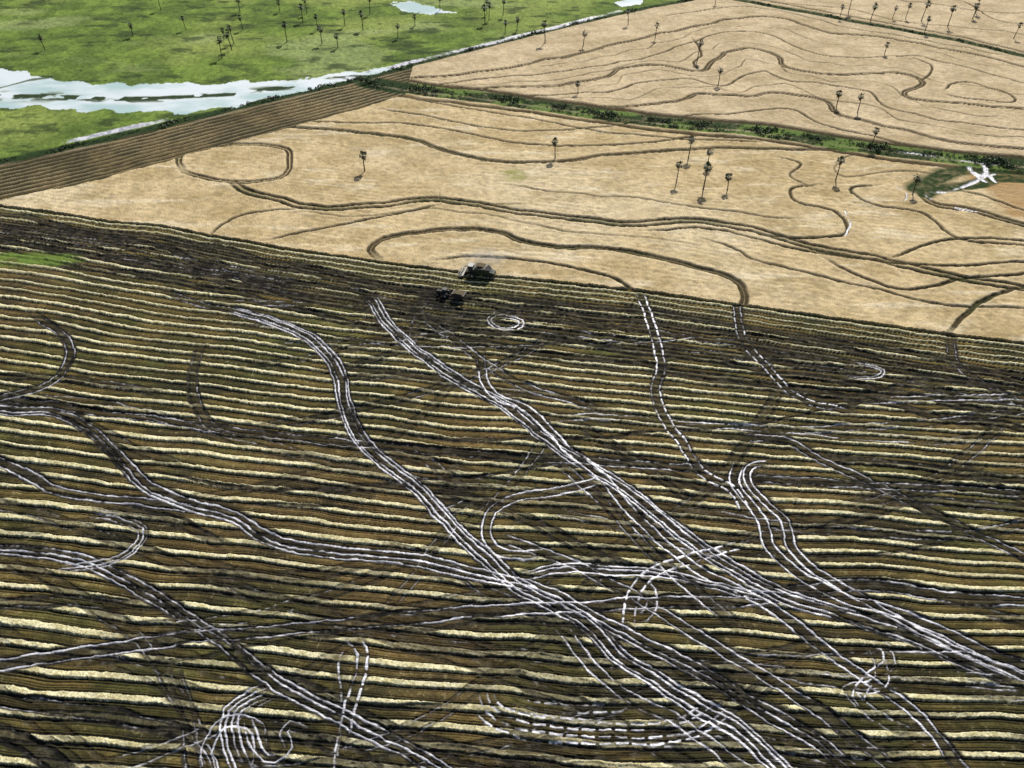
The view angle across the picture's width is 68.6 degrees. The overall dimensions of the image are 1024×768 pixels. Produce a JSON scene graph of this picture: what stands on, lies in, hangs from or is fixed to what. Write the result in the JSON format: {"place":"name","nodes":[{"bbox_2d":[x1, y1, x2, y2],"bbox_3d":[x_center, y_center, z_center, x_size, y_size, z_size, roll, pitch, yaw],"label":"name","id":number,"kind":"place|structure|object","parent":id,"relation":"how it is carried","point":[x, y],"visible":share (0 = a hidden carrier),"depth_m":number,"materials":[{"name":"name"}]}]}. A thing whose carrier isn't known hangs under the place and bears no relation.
{"place":"outdoors","nodes":[
{"label":"outdoors","id":0,"kind":"place"},
{"bbox_2d":[0,0,642,113],"bbox_3d":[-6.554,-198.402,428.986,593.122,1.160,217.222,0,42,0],"label":"flood water","id":1,"kind":"structure","parent":0,"point":[112,91],"depth_m":370.12,"materials":[{"name":"white liquid"}]},
{"bbox_2d":[0,0,679,161],"bbox_3d":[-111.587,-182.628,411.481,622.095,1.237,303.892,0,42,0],"label":"green pasture","id":2,"kind":"structure","parent":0,"point":[93,42],"depth_m":424.41,"materials":[{"name":"green plant"}]},
{"bbox_2d":[215,36,222,57],"bbox_3d":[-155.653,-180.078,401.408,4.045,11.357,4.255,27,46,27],"label":"palm tree","id":3,"kind":"object","parent":2,"relation":"on","point":[218,40],"visible":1,"depth_m":399.23,"materials":[{"name":"green plant"}]},
{"bbox_2d":[223,30,231,49],"bbox_3d":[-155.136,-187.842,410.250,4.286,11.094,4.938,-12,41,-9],"label":"palm tree","id":4,"kind":"object","parent":2,"relation":"on","point":[227,35],"visible":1,"depth_m":408.18,"materials":[{"name":"green plant"}]},
{"bbox_2d":[281,21,286,41],"bbox_3d":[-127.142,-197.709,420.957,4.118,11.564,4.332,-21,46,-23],"label":"palm tree","id":5,"kind":"object","parent":2,"relation":"on","point":[284,25],"visible":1,"depth_m":418.38,"materials":[{"name":"green plant"}]},
{"bbox_2d":[316,25,323,43],"bbox_3d":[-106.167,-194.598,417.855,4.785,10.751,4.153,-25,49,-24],"label":"palm tree","id":6,"kind":"object","parent":2,"relation":"on","point":[319,29],"visible":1,"depth_m":415.69,"materials":[{"name":"green plant"}]},
{"bbox_2d":[334,33,338,47],"bbox_3d":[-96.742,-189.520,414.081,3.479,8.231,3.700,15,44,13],"label":"palm tree","id":7,"kind":"object","parent":2,"relation":"on","point":[336,37],"visible":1,"depth_m":412.61,"materials":[{"name":"green plant"}]},
{"bbox_2d":[0,0,690,161],"bbox_3d":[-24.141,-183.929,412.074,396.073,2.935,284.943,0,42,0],"label":"ditch shrubs","id":8,"kind":"object","parent":2,"relation":"on","point":[166,123],"visible":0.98,"depth_m":370.65,"materials":[{"name":"green plant"}]},
{"bbox_2d":[358,10,363,29],"bbox_3d":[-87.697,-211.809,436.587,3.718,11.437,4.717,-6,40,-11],"label":"palm tree","id":9,"kind":"object","parent":2,"relation":"on","point":[360,12],"visible":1,"depth_m":434.72,"materials":[{"name":"green plant"}]},
{"bbox_2d":[482,4,487,16],"bbox_3d":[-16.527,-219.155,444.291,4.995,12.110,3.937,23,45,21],"label":"palm tree","id":10,"kind":"object","parent":2,"relation":"on","point":[484,8],"visible":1,"depth_m":442.01,"materials":[{"name":"green plant"}]},
{"bbox_2d":[360,83,1021,170],"bbox_3d":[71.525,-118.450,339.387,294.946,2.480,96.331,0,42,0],"label":"ditch shrubs","id":11,"kind":"object","parent":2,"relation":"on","point":[877,151],"visible":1,"depth_m":333.25,"materials":[{"name":"green plant"}]},
{"bbox_2d":[360,75,1022,164],"bbox_3d":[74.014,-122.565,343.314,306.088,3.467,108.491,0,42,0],"label":"ditch shrubs","id":12,"kind":"object","parent":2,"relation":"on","point":[995,160],"visible":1,"depth_m":338.29,"materials":[{"name":"green plant"}]},
{"bbox_2d":[745,1,1022,55],"bbox_3d":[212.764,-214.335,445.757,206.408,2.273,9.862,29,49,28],"label":"ditch shrubs","id":13,"kind":"object","parent":2,"relation":"on","point":[840,18],"visible":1,"depth_m":440.50,"materials":[{"name":"green plant"}]},
{"bbox_2d":[0,204,1023,767],"bbox_3d":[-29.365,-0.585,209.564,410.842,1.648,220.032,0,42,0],"label":"harvested field","id":14,"kind":"structure","parent":0,"point":[262,504],"depth_m":173.89,"materials":[{"name":"brown soil"}]},
{"bbox_2d":[436,287,465,301],"bbox_3d":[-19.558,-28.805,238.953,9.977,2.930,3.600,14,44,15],"label":"farm tractor","id":15,"kind":"object","parent":14,"relation":"on","point":[457,295],"visible":1,"depth_m":237.93,"materials":[{"name":"paint"}]},
{"bbox_2d":[457,262,495,279],"bbox_3d":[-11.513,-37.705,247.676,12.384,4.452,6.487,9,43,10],"label":"combine harvester","id":16,"kind":"object","parent":14,"relation":"on","point":[473,270],"visible":1,"depth_m":246.58,"materials":[{"name":"black paint"}]},
{"bbox_2d":[0,0,1023,340],"bbox_3d":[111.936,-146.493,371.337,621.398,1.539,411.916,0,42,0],"label":"ripe rice field","id":17,"kind":"structure","parent":0,"point":[506,188],"depth_m":304.27,"materials":[{"name":"beige plant"}]},
{"bbox_2d":[0,65,412,199],"bbox_3d":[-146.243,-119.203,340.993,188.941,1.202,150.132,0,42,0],"label":"stubble strip","id":18,"kind":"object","parent":17,"relation":"part of","point":[80,164],"visible":1,"depth_m":329.40,"materials":[{"name":"brown soil"}]},
{"bbox_2d":[359,151,366,170],"bbox_3d":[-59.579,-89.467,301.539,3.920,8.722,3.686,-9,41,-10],"label":"palm tree","id":19,"kind":"object","parent":17,"relation":"on","point":[362,156],"visible":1,"depth_m":299.82,"materials":[{"name":"green plant"}]},
{"bbox_2d":[541,20,547,42],"bbox_3d":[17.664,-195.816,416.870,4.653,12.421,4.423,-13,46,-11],"label":"palm tree","id":20,"kind":"object","parent":17,"relation":"on","point":[543,24],"visible":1,"depth_m":413.71,"materials":[{"name":"green plant"}]},
{"bbox_2d":[551,137,557,158],"bbox_3d":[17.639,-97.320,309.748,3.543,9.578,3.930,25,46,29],"label":"palm tree","id":21,"kind":"object","parent":17,"relation":"on","point":[554,142],"visible":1,"depth_m":307.48,"materials":[{"name":"green plant"}]},
{"bbox_2d":[676,161,682,182],"bbox_3d":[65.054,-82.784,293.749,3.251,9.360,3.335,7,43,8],"label":"palm tree","id":22,"kind":"object","parent":17,"relation":"on","point":[678,165],"visible":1,"depth_m":291.44,"materials":[{"name":"green plant"}]},
{"bbox_2d":[688,135,695,158],"bbox_3d":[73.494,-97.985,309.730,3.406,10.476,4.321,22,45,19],"label":"palm tree","id":23,"kind":"object","parent":17,"relation":"on","point":[691,141],"visible":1,"depth_m":307.83,"materials":[{"name":"green plant"}]},
{"bbox_2d":[697,39,703,60],"bbox_3d":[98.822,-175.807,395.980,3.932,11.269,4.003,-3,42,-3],"label":"palm tree","id":24,"kind":"object","parent":17,"relation":"on","point":[701,43],"visible":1,"depth_m":393.81,"materials":[{"name":"green plant"}]},
{"bbox_2d":[703,161,712,189],"bbox_3d":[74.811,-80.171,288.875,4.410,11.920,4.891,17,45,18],"label":"palm tree","id":25,"kind":"object","parent":17,"relation":"on","point":[709,168],"visible":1,"depth_m":286.19,"materials":[{"name":"green plant"}]},
{"bbox_2d":[707,149,713,160],"bbox_3d":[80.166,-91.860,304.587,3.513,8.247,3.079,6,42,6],"label":"palm tree","id":26,"kind":"object","parent":17,"relation":"on","point":[710,153],"visible":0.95,"depth_m":302.78,"materials":[{"name":"green plant"}]},
{"bbox_2d":[717,67,723,84],"bbox_3d":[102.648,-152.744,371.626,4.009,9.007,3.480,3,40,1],"label":"palm tree","id":27,"kind":"object","parent":17,"relation":"on","point":[720,69],"visible":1,"depth_m":370.34,"materials":[{"name":"green plant"}]},
{"bbox_2d":[725,172,732,190],"bbox_3d":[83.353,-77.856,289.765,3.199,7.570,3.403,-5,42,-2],"label":"palm tree","id":28,"kind":"object","parent":17,"relation":"on","point":[728,176],"visible":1,"depth_m":288.08,"materials":[{"name":"green plant"}]},
{"bbox_2d":[836,90,841,105],"bbox_3d":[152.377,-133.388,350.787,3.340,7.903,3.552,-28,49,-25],"label":"palm tree","id":29,"kind":"object","parent":17,"relation":"on","point":[838,95],"visible":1,"depth_m":349.00,"materials":[{"name":"green plant"}]},
{"bbox_2d":[835,156,844,179],"bbox_3d":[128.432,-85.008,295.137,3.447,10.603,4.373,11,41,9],"label":"palm tree","id":30,"kind":"object","parent":17,"relation":"on","point":[841,161],"visible":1,"depth_m":293.06,"materials":[{"name":"green plant"}]},
{"bbox_2d":[857,93,863,112],"bbox_3d":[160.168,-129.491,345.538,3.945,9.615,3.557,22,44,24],"label":"palm tree","id":31,"kind":"object","parent":17,"relation":"on","point":[861,94],"visible":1,"depth_m":344.11,"materials":[{"name":"green plant"}]},
{"bbox_2d":[870,2,878,20],"bbox_3d":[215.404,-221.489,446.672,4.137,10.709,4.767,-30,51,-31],"label":"palm tree","id":32,"kind":"object","parent":17,"relation":"on","point":[874,6],"visible":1,"depth_m":444.57,"materials":[{"name":"green plant"}]},
{"bbox_2d":[870,127,879,147],"bbox_3d":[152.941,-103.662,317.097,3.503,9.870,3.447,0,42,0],"label":"palm tree","id":33,"kind":"object","parent":17,"relation":"on","point":[876,132],"visible":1,"depth_m":314.85,"materials":[{"name":"green plant"}]},
{"bbox_2d":[912,174,921,194],"bbox_3d":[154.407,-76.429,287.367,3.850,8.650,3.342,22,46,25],"label":"palm tree","id":34,"kind":"object","parent":17,"relation":"on","point":[917,179],"visible":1,"depth_m":285.92,"materials":[{"name":"green plant"}]},
{"bbox_2d":[921,0,931,20],"bbox_3d":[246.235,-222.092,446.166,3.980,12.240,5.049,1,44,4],"label":"palm tree","id":35,"kind":"object","parent":17,"relation":"on","point":[928,4],"visible":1,"depth_m":443.52,"materials":[{"name":"green plant"}]},
{"bbox_2d":[947,5,957,26],"bbox_3d":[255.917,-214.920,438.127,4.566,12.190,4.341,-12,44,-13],"label":"palm tree","id":36,"kind":"object","parent":17,"relation":"on","point":[953,8],"visible":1,"depth_m":435.02,"materials":[{"name":"green plant"}]},
{"bbox_2d":[972,3,980,18],"bbox_3d":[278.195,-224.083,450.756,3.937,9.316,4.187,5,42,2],"label":"palm tree","id":37,"kind":"object","parent":17,"relation":"on","point":[976,6],"visible":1,"depth_m":448.89,"materials":[{"name":"green plant"}]}
]}

